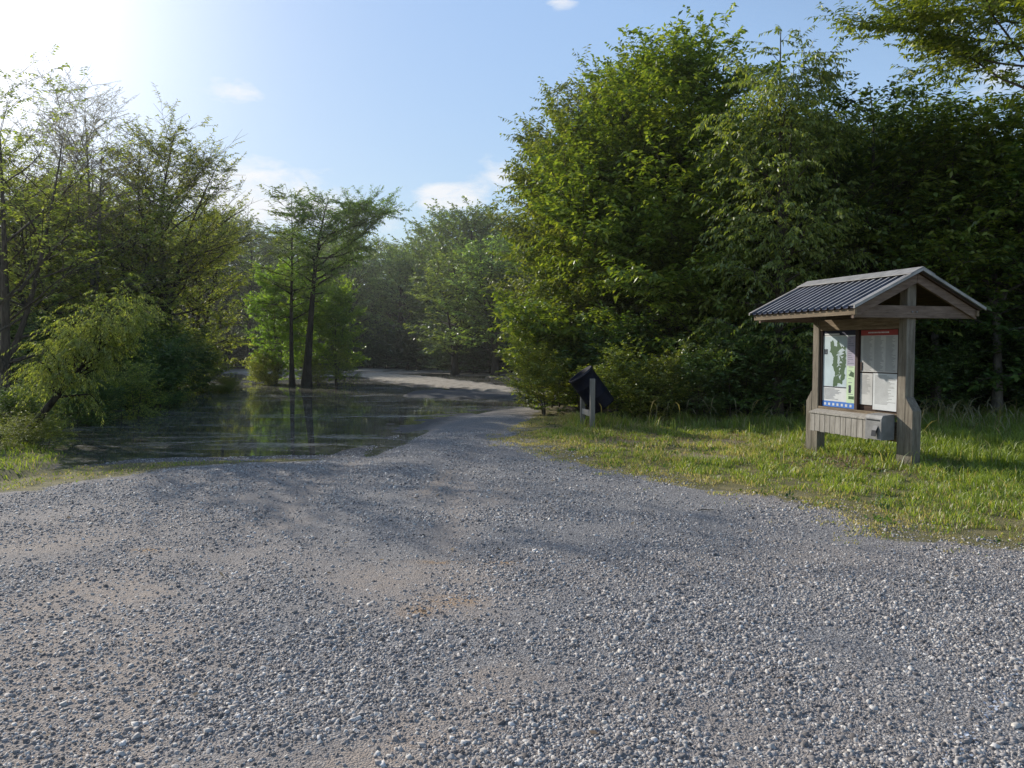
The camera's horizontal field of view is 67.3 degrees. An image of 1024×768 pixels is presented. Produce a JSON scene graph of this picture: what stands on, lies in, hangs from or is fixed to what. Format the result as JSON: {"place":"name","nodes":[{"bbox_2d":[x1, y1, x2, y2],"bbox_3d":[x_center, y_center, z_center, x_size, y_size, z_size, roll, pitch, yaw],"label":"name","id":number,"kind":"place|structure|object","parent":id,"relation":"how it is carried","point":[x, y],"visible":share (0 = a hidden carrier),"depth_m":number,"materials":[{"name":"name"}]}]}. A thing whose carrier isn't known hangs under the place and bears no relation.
{"place":"outdoors","nodes":[
{"label":"outdoors","id":0,"kind":"place"},
{"bbox_2d":[0,438,287,489],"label":"verge grass","id":1,"kind":"structure","parent":0,"point":[27,446],"depth_m":10.88,"materials":[{"name":"green plant"}]},
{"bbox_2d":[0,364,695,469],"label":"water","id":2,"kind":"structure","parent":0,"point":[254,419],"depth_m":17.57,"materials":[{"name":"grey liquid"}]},
{"bbox_2d":[0,360,1023,767],"bbox_3d":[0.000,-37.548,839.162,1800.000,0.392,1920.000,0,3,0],"label":"ground","id":3,"kind":"structure","parent":0,"point":[358,754],"depth_m":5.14,"materials":[{"name":"grey gravel"}]},
{"bbox_2d":[0,410,34,447],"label":"shrub","id":4,"kind":"object","parent":3,"relation":"on","point":[5,432],"visible":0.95,"depth_m":12.17,"materials":[{"name":"green plant"}]},
{"bbox_2d":[0,383,53,439],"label":"shrub","id":5,"kind":"object","parent":3,"relation":"on","point":[9,404],"visible":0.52,"depth_m":14.43,"materials":[{"name":"green plant"}]},
{"bbox_2d":[0,411,58,445],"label":"shrub","id":6,"kind":"object","parent":3,"relation":"on","point":[20,428],"visible":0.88,"depth_m":12.68,"materials":[{"name":"green plant"}]},
{"bbox_2d":[0,297,73,408],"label":"shrub","id":7,"kind":"object","parent":3,"relation":"on","point":[32,328],"visible":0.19,"depth_m":20.84,"materials":[{"name":"green plant"}]},
{"bbox_2d":[1,377,75,436],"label":"shrub","id":8,"kind":"object","parent":3,"relation":"on","point":[37,405],"visible":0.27,"depth_m":15.14,"materials":[{"name":"green plant"}]},
{"bbox_2d":[0,102,84,393],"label":"broadleaf tree","id":9,"kind":"object","parent":3,"relation":"on","point":[17,143],"visible":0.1,"depth_m":24.19,"materials":[{"name":"green plant"}]},
{"bbox_2d":[20,418,81,448],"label":"shrub","id":10,"kind":"object","parent":3,"relation":"on","point":[45,435],"visible":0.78,"depth_m":12.95,"materials":[{"name":"green plant"}]},
{"bbox_2d":[0,143,128,405],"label":"broadleaf tree","id":11,"kind":"object","parent":3,"relation":"on","point":[16,249],"visible":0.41,"depth_m":21.54,"materials":[{"name":"green plant"}]},
{"bbox_2d":[11,331,128,416],"bbox_3d":[-11.161,-0.123,19.241,2.284,2.598,2.616,0,3,10],"label":"shrub","id":12,"kind":"object","parent":3,"relation":"on","point":[37,357],"visible":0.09,"depth_m":19.02,"materials":[{"name":"green plant"}]},
{"bbox_2d":[0,160,148,397],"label":"broadleaf tree","id":13,"kind":"object","parent":3,"relation":"on","point":[81,247],"visible":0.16,"depth_m":24.19,"materials":[{"name":"green plant"}]},
{"bbox_2d":[1,60,167,333],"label":"tree","id":14,"kind":"object","parent":3,"relation":"on","point":[75,158],"visible":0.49,"depth_m":24.09,"materials":[{"name":"green plant"}]},
{"bbox_2d":[0,272,172,443],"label":"willow tree","id":15,"kind":"object","parent":3,"relation":"on","point":[56,382],"visible":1,"depth_m":13.03,"materials":[{"name":"green plant"}]},
{"bbox_2d":[42,363,133,425],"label":"shrub","id":16,"kind":"object","parent":3,"relation":"on","point":[103,394],"visible":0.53,"depth_m":17.14,"materials":[{"name":"green plant"}]},
{"bbox_2d":[31,151,144,315],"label":"broadleaf tree","id":17,"kind":"object","parent":3,"relation":"on","point":[94,243],"visible":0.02,"depth_m":29.48,"materials":[{"name":"green plant"}]},
{"bbox_2d":[0,36,178,422],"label":"broadleaf tree","id":18,"kind":"object","parent":3,"relation":"on","point":[7,361],"visible":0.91,"depth_m":16.99,"materials":[{"name":"green plant"}]},
{"bbox_2d":[40,164,203,370],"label":"broadleaf tree","id":19,"kind":"object","parent":3,"relation":"on","point":[158,220],"visible":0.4,"depth_m":25.33,"materials":[{"name":"green plant"}]},
{"bbox_2d":[62,316,188,409],"bbox_3d":[-11.106,-0.450,21.727,3.457,3.068,3.111,1,3,29],"label":"shrub","id":20,"kind":"object","parent":3,"relation":"on","point":[139,351],"visible":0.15,"depth_m":21.58,"materials":[{"name":"green plant"}]},
{"bbox_2d":[95,350,174,419],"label":"shrub","id":21,"kind":"object","parent":3,"relation":"on","point":[139,380],"visible":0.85,"depth_m":18.65,"materials":[{"name":"green plant"}]},
{"bbox_2d":[100,311,190,403],"bbox_3d":[-11.505,-0.633,23.957,2.907,3.307,3.329,-1,3,-28],"label":"shrub","id":22,"kind":"object","parent":3,"relation":"on","point":[160,345],"visible":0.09,"depth_m":23.94,"materials":[{"name":"green plant"}]},
{"bbox_2d":[113,330,201,408],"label":"shrub","id":23,"kind":"object","parent":3,"relation":"on","point":[166,376],"visible":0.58,"depth_m":21.71,"materials":[{"name":"green plant"}]},
{"bbox_2d":[112,320,213,401],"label":"shrub","id":24,"kind":"object","parent":3,"relation":"on","point":[194,362],"visible":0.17,"depth_m":24.75,"materials":[{"name":"green plant"}]},
{"bbox_2d":[74,82,279,391],"bbox_3d":[-12.054,-4.742,27.819,7.638,10.780,7.038,0,3,0],"label":"broadleaf tree","id":25,"kind":"object","parent":3,"relation":"on","point":[192,183],"visible":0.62,"depth_m":27.07,"materials":[{"name":"green plant"}]},
{"bbox_2d":[133,308,225,394],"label":"shrub","id":26,"kind":"object","parent":3,"relation":"on","point":[207,353],"visible":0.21,"depth_m":27.73,"materials":[{"name":"green plant"}]},
{"bbox_2d":[122,208,238,342],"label":"broadleaf tree","id":27,"kind":"object","parent":3,"relation":"on","point":[191,284],"visible":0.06,"depth_m":63.37,"materials":[{"name":"green plant"}]},
{"bbox_2d":[155,216,239,361],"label":"broadleaf tree","id":28,"kind":"object","parent":3,"relation":"on","point":[190,315],"visible":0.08,"depth_m":59.57,"materials":[{"name":"green plant"}]},
{"bbox_2d":[148,183,259,384],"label":"broadleaf tree","id":29,"kind":"object","parent":3,"relation":"on","point":[211,286],"visible":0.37,"depth_m":32.73,"materials":[{"name":"green plant"}]},
{"bbox_2d":[176,321,240,391],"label":"shrub","id":30,"kind":"object","parent":3,"relation":"on","point":[213,363],"visible":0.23,"depth_m":29.76,"materials":[{"name":"green plant"}]},
{"bbox_2d":[209,382,238,393],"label":"shrub","id":31,"kind":"object","parent":3,"relation":"on","point":[218,388],"visible":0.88,"depth_m":28.69,"materials":[{"name":"green plant"}]},
{"bbox_2d":[195,215,262,367],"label":"broadleaf tree","id":32,"kind":"object","parent":3,"relation":"on","point":[237,269],"visible":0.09,"depth_m":65.70,"materials":[{"name":"green plant"}]},
{"bbox_2d":[207,322,254,367],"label":"shrub","id":33,"kind":"object","parent":3,"relation":"on","point":[224,334],"visible":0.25,"depth_m":65.75,"materials":[{"name":"green plant"}]},
{"bbox_2d":[212,208,265,359],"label":"broadleaf tree","id":34,"kind":"object","parent":3,"relation":"on","point":[252,229],"visible":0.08,"depth_m":78.74,"materials":[{"name":"green plant"}]},
{"bbox_2d":[207,222,295,368],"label":"broadleaf tree","id":35,"kind":"object","parent":3,"relation":"on","point":[257,286],"visible":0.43,"depth_m":61.36,"materials":[{"name":"green plant"}]},
{"bbox_2d":[228,224,302,358],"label":"broadleaf tree","id":36,"kind":"object","parent":3,"relation":"on","point":[264,309],"visible":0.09,"depth_m":68.41,"materials":[{"name":"green plant"}]},
{"bbox_2d":[245,347,288,384],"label":"shrub","id":37,"kind":"object","parent":3,"relation":"on","point":[270,376],"visible":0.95,"depth_m":35.05,"materials":[{"name":"green plant"}]},
{"bbox_2d":[238,256,308,383],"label":"sapling tree","id":38,"kind":"object","parent":3,"relation":"on","point":[283,329],"visible":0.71,"depth_m":35.68,"materials":[{"name":"green plant"}]},
{"bbox_2d":[242,184,322,385],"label":"cypress tree","id":39,"kind":"object","parent":3,"relation":"on","point":[291,294],"visible":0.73,"depth_m":34.32,"materials":[{"name":"green plant"}]},
{"bbox_2d":[270,258,334,378],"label":"sapling tree","id":40,"kind":"object","parent":3,"relation":"on","point":[299,352],"visible":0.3,"depth_m":37.14,"materials":[{"name":"green plant"}]},
{"bbox_2d":[259,228,345,349],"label":"broadleaf tree","id":41,"kind":"object","parent":3,"relation":"on","point":[294,242],"visible":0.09,"depth_m":65.19,"materials":[{"name":"green plant"}]},
{"bbox_2d":[295,352,332,384],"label":"shrub","id":42,"kind":"object","parent":3,"relation":"on","point":[315,370],"visible":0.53,"depth_m":35.31,"materials":[{"name":"green plant"}]},
{"bbox_2d":[302,274,371,383],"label":"sapling tree","id":43,"kind":"object","parent":3,"relation":"on","point":[338,313],"visible":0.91,"depth_m":35.60,"materials":[{"name":"green plant"}]},
{"bbox_2d":[323,337,363,385],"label":"shrub","id":44,"kind":"object","parent":3,"relation":"on","point":[349,367],"visible":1,"depth_m":34.47,"materials":[{"name":"green plant"}]},
{"bbox_2d":[278,183,413,386],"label":"cypress tree","id":45,"kind":"object","parent":3,"relation":"on","point":[350,214],"visible":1,"depth_m":33.47,"materials":[{"name":"green plant"}]},
{"bbox_2d":[309,227,388,367],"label":"broadleaf tree","id":46,"kind":"object","parent":3,"relation":"on","point":[363,272],"visible":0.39,"depth_m":65.13,"materials":[{"name":"green plant"}]},
{"bbox_2d":[327,233,409,366],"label":"broadleaf tree","id":47,"kind":"object","parent":3,"relation":"on","point":[371,305],"visible":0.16,"depth_m":68.66,"materials":[{"name":"green plant"}]},
{"bbox_2d":[361,323,415,368],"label":"shrub","id":48,"kind":"object","parent":3,"relation":"on","point":[371,348],"visible":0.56,"depth_m":61.60,"materials":[{"name":"green plant"}]},
{"bbox_2d":[357,233,421,359],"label":"broadleaf tree","id":49,"kind":"object","parent":3,"relation":"on","point":[396,246],"visible":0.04,"depth_m":80.64,"materials":[{"name":"green plant"}]},
{"bbox_2d":[359,239,435,367],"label":"broadleaf tree","id":50,"kind":"object","parent":3,"relation":"on","point":[398,297],"visible":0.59,"depth_m":62.70,"materials":[{"name":"green plant"}]},
{"bbox_2d":[359,233,451,366],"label":"broadleaf tree","id":51,"kind":"object","parent":3,"relation":"on","point":[397,307],"visible":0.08,"depth_m":66.63,"materials":[{"name":"green plant"}]},
{"bbox_2d":[379,319,443,369],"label":"shrub","id":52,"kind":"object","parent":3,"relation":"on","point":[395,351],"visible":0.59,"depth_m":59.41,"materials":[{"name":"green plant"}]},
{"bbox_2d":[384,324,438,369],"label":"shrub","id":53,"kind":"object","parent":3,"relation":"on","point":[400,344],"visible":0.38,"depth_m":59.91,"materials":[{"name":"green plant"}]},
{"bbox_2d":[399,215,461,328],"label":"broadleaf tree","id":54,"kind":"object","parent":3,"relation":"on","point":[424,232],"visible":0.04,"depth_m":78.29,"materials":[{"name":"green plant"}]},
{"bbox_2d":[402,321,459,369],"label":"shrub","id":55,"kind":"object","parent":3,"relation":"on","point":[413,351],"visible":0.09,"depth_m":59.02,"materials":[{"name":"green plant"}]},
{"bbox_2d":[392,198,485,367],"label":"broadleaf tree","id":56,"kind":"object","parent":3,"relation":"on","point":[420,252],"visible":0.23,"depth_m":60.52,"materials":[{"name":"green plant"}]},
{"bbox_2d":[416,307,491,372],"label":"shrub","id":57,"kind":"object","parent":3,"relation":"on","point":[441,366],"visible":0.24,"depth_m":50.55,"materials":[{"name":"green plant"}]},
{"bbox_2d":[403,241,509,374],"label":"broadleaf tree","id":58,"kind":"object","parent":3,"relation":"on","point":[458,323],"visible":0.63,"depth_m":47.30,"materials":[{"name":"green plant"}]},
{"bbox_2d":[416,195,509,369],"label":"broadleaf tree","id":59,"kind":"object","parent":3,"relation":"on","point":[472,225],"visible":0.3,"depth_m":56.57,"materials":[{"name":"green plant"}]},
{"bbox_2d":[441,332,506,373],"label":"shrub","id":60,"kind":"object","parent":3,"relation":"on","point":[487,358],"visible":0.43,"depth_m":49.70,"materials":[{"name":"green plant"}]},
{"bbox_2d":[450,323,512,372],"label":"shrub","id":61,"kind":"object","parent":3,"relation":"on","point":[489,362],"visible":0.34,"depth_m":49.90,"materials":[{"name":"green plant"}]},
{"bbox_2d":[438,224,534,375],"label":"broadleaf tree","id":62,"kind":"object","parent":3,"relation":"on","point":[492,333],"visible":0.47,"depth_m":45.43,"materials":[{"name":"green plant"}]},
{"bbox_2d":[455,201,520,326],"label":"broadleaf tree","id":63,"kind":"object","parent":3,"relation":"on","point":[486,217],"visible":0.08,"depth_m":58.69,"materials":[{"name":"green plant"}]},
{"bbox_2d":[454,263,536,342],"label":"broadleaf tree","id":64,"kind":"object","parent":3,"relation":"on","point":[497,273],"visible":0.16,"depth_m":43.14,"materials":[{"name":"green plant"}]},
{"bbox_2d":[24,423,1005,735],"bbox_3d":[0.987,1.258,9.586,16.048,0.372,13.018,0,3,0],"label":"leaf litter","id":65,"kind":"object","parent":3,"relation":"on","point":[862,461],"visible":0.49,"depth_m":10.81,"materials":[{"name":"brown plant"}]},
{"bbox_2d":[489,330,579,414],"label":"shrub","id":66,"kind":"object","parent":3,"relation":"on","point":[529,371],"visible":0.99,"depth_m":18.52,"materials":[{"name":"green plant"}]},
{"bbox_2d":[498,311,587,404],"bbox_3d":[1.087,-0.735,22.679,3.252,3.068,3.614,0,3,9],"label":"shrub","id":67,"kind":"object","parent":3,"relation":"on","point":[515,351],"visible":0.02,"depth_m":22.25,"materials":[{"name":"green plant"}]},
{"bbox_2d":[479,44,623,401],"bbox_3d":[1.999,-4.603,23.806,6.053,10.674,5.780,0,3,0],"label":"broadleaf tree","id":68,"kind":"object","parent":3,"relation":"on","point":[517,230],"visible":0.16,"depth_m":23.20,"materials":[{"name":"green plant"}]},
{"bbox_2d":[493,277,612,407],"bbox_3d":[1.210,-0.929,20.303,3.409,3.615,3.839,1,3,21],"label":"shrub","id":69,"kind":"object","parent":3,"relation":"on","point":[563,341],"visible":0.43,"depth_m":19.77,"materials":[{"name":"green plant"}]},
{"bbox_2d":[580,379,594,428],"bbox_3d":[1.515,0.403,15.461,0.090,1.050,0.850,0,3,-9],"label":"drum rack","id":70,"kind":"object","parent":3,"relation":"on","point":[590,412],"visible":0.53,"depth_m":15.05,"materials":[{"name":"grey wood"}]},
{"bbox_2d":[569,366,613,412],"bbox_3d":[1.605,0.123,15.443,0.562,0.820,0.562,-36,6,2],"label":"litter drum","id":71,"kind":"object","parent":70,"relation":"attached to","point":[580,383],"visible":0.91,"depth_m":15.23,"materials":[{"name":"black plastic"}]},
{"bbox_2d":[508,135,692,317],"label":"broadleaf tree","id":72,"kind":"object","parent":3,"relation":"on","point":[634,311],"visible":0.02,"depth_m":22.35,"materials":[{"name":"green plant"}]},
{"bbox_2d":[491,37,713,410],"bbox_3d":[3.101,-3.838,21.935,7.612,11.946,7.624,2,4,42],"label":"broadleaf tree","id":73,"kind":"object","parent":3,"relation":"on","point":[529,145],"visible":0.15,"depth_m":20.59,"materials":[{"name":"green plant"}]},
{"bbox_2d":[546,299,677,411],"bbox_3d":[2.656,-0.586,19.379,3.127,2.950,3.475,-2,4,-40],"label":"shrub","id":74,"kind":"object","parent":3,"relation":"on","point":[633,323],"visible":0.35,"depth_m":18.83,"materials":[{"name":"green plant"}]},
{"bbox_2d":[568,334,666,416],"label":"shrub","id":75,"kind":"object","parent":3,"relation":"on","point":[607,370],"visible":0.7,"depth_m":16.42,"materials":[{"name":"green plant"}]},
{"bbox_2d":[478,2,832,413],"bbox_3d":[3.758,-3.774,20.576,9.516,11.946,9.530,0,3,0],"label":"broadleaf tree","id":76,"kind":"object","parent":3,"relation":"on","point":[676,77],"visible":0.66,"depth_m":18.57,"materials":[{"name":"green plant"}]},
{"bbox_2d":[611,341,705,420],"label":"shrub","id":77,"kind":"object","parent":3,"relation":"on","point":[659,396],"visible":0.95,"depth_m":16.05,"materials":[{"name":"green plant"}]},
{"bbox_2d":[662,326,745,420],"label":"shrub","id":78,"kind":"object","parent":3,"relation":"on","point":[687,376],"visible":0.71,"depth_m":16.36,"materials":[{"name":"green plant"}]},
{"bbox_2d":[649,287,770,407],"bbox_3d":[4.912,-0.749,19.590,3.892,3.304,3.502,-1,3,-25],"label":"shrub","id":79,"kind":"object","parent":3,"relation":"on","point":[681,337],"visible":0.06,"depth_m":18.90,"materials":[{"name":"green plant"}]},
{"bbox_2d":[669,310,792,419],"bbox_3d":[4.873,-0.317,16.913,3.058,2.596,2.752,0,3,0],"label":"shrub","id":80,"kind":"object","parent":3,"relation":"on","point":[736,375],"visible":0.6,"depth_m":16.44,"materials":[{"name":"green plant"}]},
{"bbox_2d":[645,113,876,400],"bbox_3d":[6.904,-3.161,22.552,7.148,10.034,7.137,2,4,41],"label":"broadleaf tree","id":81,"kind":"object","parent":3,"relation":"on","point":[766,243],"visible":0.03,"depth_m":20.84,"materials":[{"name":"green plant"}]},
{"bbox_2d":[743,326,812,417],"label":"shrub","id":82,"kind":"object","parent":3,"relation":"on","point":[786,380],"visible":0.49,"depth_m":16.48,"materials":[{"name":"green plant"}]},
{"bbox_2d":[761,323,812,415],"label":"shrub","id":83,"kind":"object","parent":3,"relation":"on","point":[794,332],"visible":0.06,"depth_m":17.23,"materials":[{"name":"green plant"}]},
{"bbox_2d":[687,25,903,417],"bbox_3d":[5.817,-3.245,16.745,4.343,8.648,4.642,0,3,0],"label":"weeping tree","id":84,"kind":"object","parent":3,"relation":"on","point":[781,203],"visible":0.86,"depth_m":16.02,"materials":[{"name":"green plant"}]},
{"bbox_2d":[567,409,1023,471],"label":"tall grass","id":85,"kind":"structure","parent":3,"relation":"on","point":[777,420],"depth_m":14.16,"materials":[{"name":"green plant"}]},
{"bbox_2d":[595,394,1023,445],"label":"seed grass","id":86,"kind":"structure","parent":3,"relation":"on","point":[952,410],"depth_m":14.82,"materials":[{"name":"green plant"}]},
{"bbox_2d":[737,108,891,397],"bbox_3d":[8.413,-3.569,22.073,6.545,8.778,6.630,0,3,-8],"label":"broadleaf tree","id":87,"kind":"object","parent":3,"relation":"on","point":[833,187],"depth_m":20.49,"materials":[{"name":"green plant"}]},
{"bbox_2d":[749,266,986,466],"bbox_3d":[4.961,-0.215,11.047,2.070,2.697,2.332,-1,3,-16],"label":"notice kiosk","id":88,"kind":"object","parent":3,"relation":"on","point":[863,354],"visible":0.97,"depth_m":10.59,"materials":[{"name":"wood"}]},
{"bbox_2d":[739,73,1023,387],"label":"broadleaf tree","id":89,"kind":"object","parent":3,"relation":"on","point":[944,113],"visible":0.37,"depth_m":16.66,"materials":[{"name":"green plant"}]},
{"bbox_2d":[773,85,1015,354],"bbox_3d":[10.689,-3.482,20.421,6.396,8.773,5.973,-2,3,-36],"label":"broadleaf tree","id":90,"kind":"object","parent":3,"relation":"on","point":[920,106],"visible":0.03,"depth_m":19.57,"materials":[{"name":"green plant"}]},
{"bbox_2d":[804,0,1023,110],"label":"broadleaf tree","id":91,"kind":"object","parent":3,"relation":"on","point":[936,41],"visible":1,"depth_m":14.45,"materials":[{"name":"green plant"}]},
{"bbox_2d":[818,87,1023,409],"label":"broadleaf tree","id":92,"kind":"object","parent":3,"relation":"on","point":[879,238],"visible":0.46,"depth_m":16.24,"materials":[{"name":"green plant"}]},
{"bbox_2d":[914,320,957,401],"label":"shrub","id":93,"kind":"object","parent":3,"relation":"on","point":[932,362],"visible":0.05,"depth_m":16.99,"materials":[{"name":"green plant"}]},
{"bbox_2d":[914,320,996,413],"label":"shrub","id":94,"kind":"object","parent":3,"relation":"on","point":[944,374],"visible":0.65,"depth_m":16.88,"materials":[{"name":"green plant"}]},
{"bbox_2d":[896,86,1023,414],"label":"broadleaf tree","id":95,"kind":"object","parent":3,"relation":"on","point":[996,397],"visible":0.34,"depth_m":16.36,"materials":[{"name":"green plant"}]},
{"bbox_2d":[896,97,1023,391],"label":"broadleaf tree","id":96,"kind":"object","parent":3,"relation":"on","point":[1001,329],"visible":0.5,"depth_m":16.21,"materials":[{"name":"green plant"}]},
{"bbox_2d":[914,299,1023,407],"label":"shrub","id":97,"kind":"object","parent":3,"relation":"on","point":[947,341],"visible":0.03,"depth_m":19.90,"materials":[{"name":"green plant"}]},
{"bbox_2d":[930,312,1023,413],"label":"shrub","id":98,"kind":"object","parent":3,"relation":"on","point":[984,359],"visible":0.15,"depth_m":17.77,"materials":[{"name":"green plant"}]},
{"bbox_2d":[962,326,1023,408],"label":"shrub","id":99,"kind":"object","parent":3,"relation":"on","point":[1007,373],"visible":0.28,"depth_m":17.35,"materials":[{"name":"green plant"}]},
{"bbox_2d":[988,319,1023,408],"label":"shrub","id":100,"kind":"object","parent":3,"relation":"on","point":[1006,362],"visible":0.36,"depth_m":17.20,"materials":[{"name":"green plant"}]},
{"bbox_2d":[0,0,1023,287],"label":"sky","id":101,"kind":"structure","parent":0,"point":[334,95],"materials":[{"name":"blue"}]},
{"bbox_2d":[484,404,1023,555],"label":"lawn grass","id":102,"kind":"structure","parent":0,"point":[987,474],"depth_m":10.35,"materials":[{"name":"green plant"}]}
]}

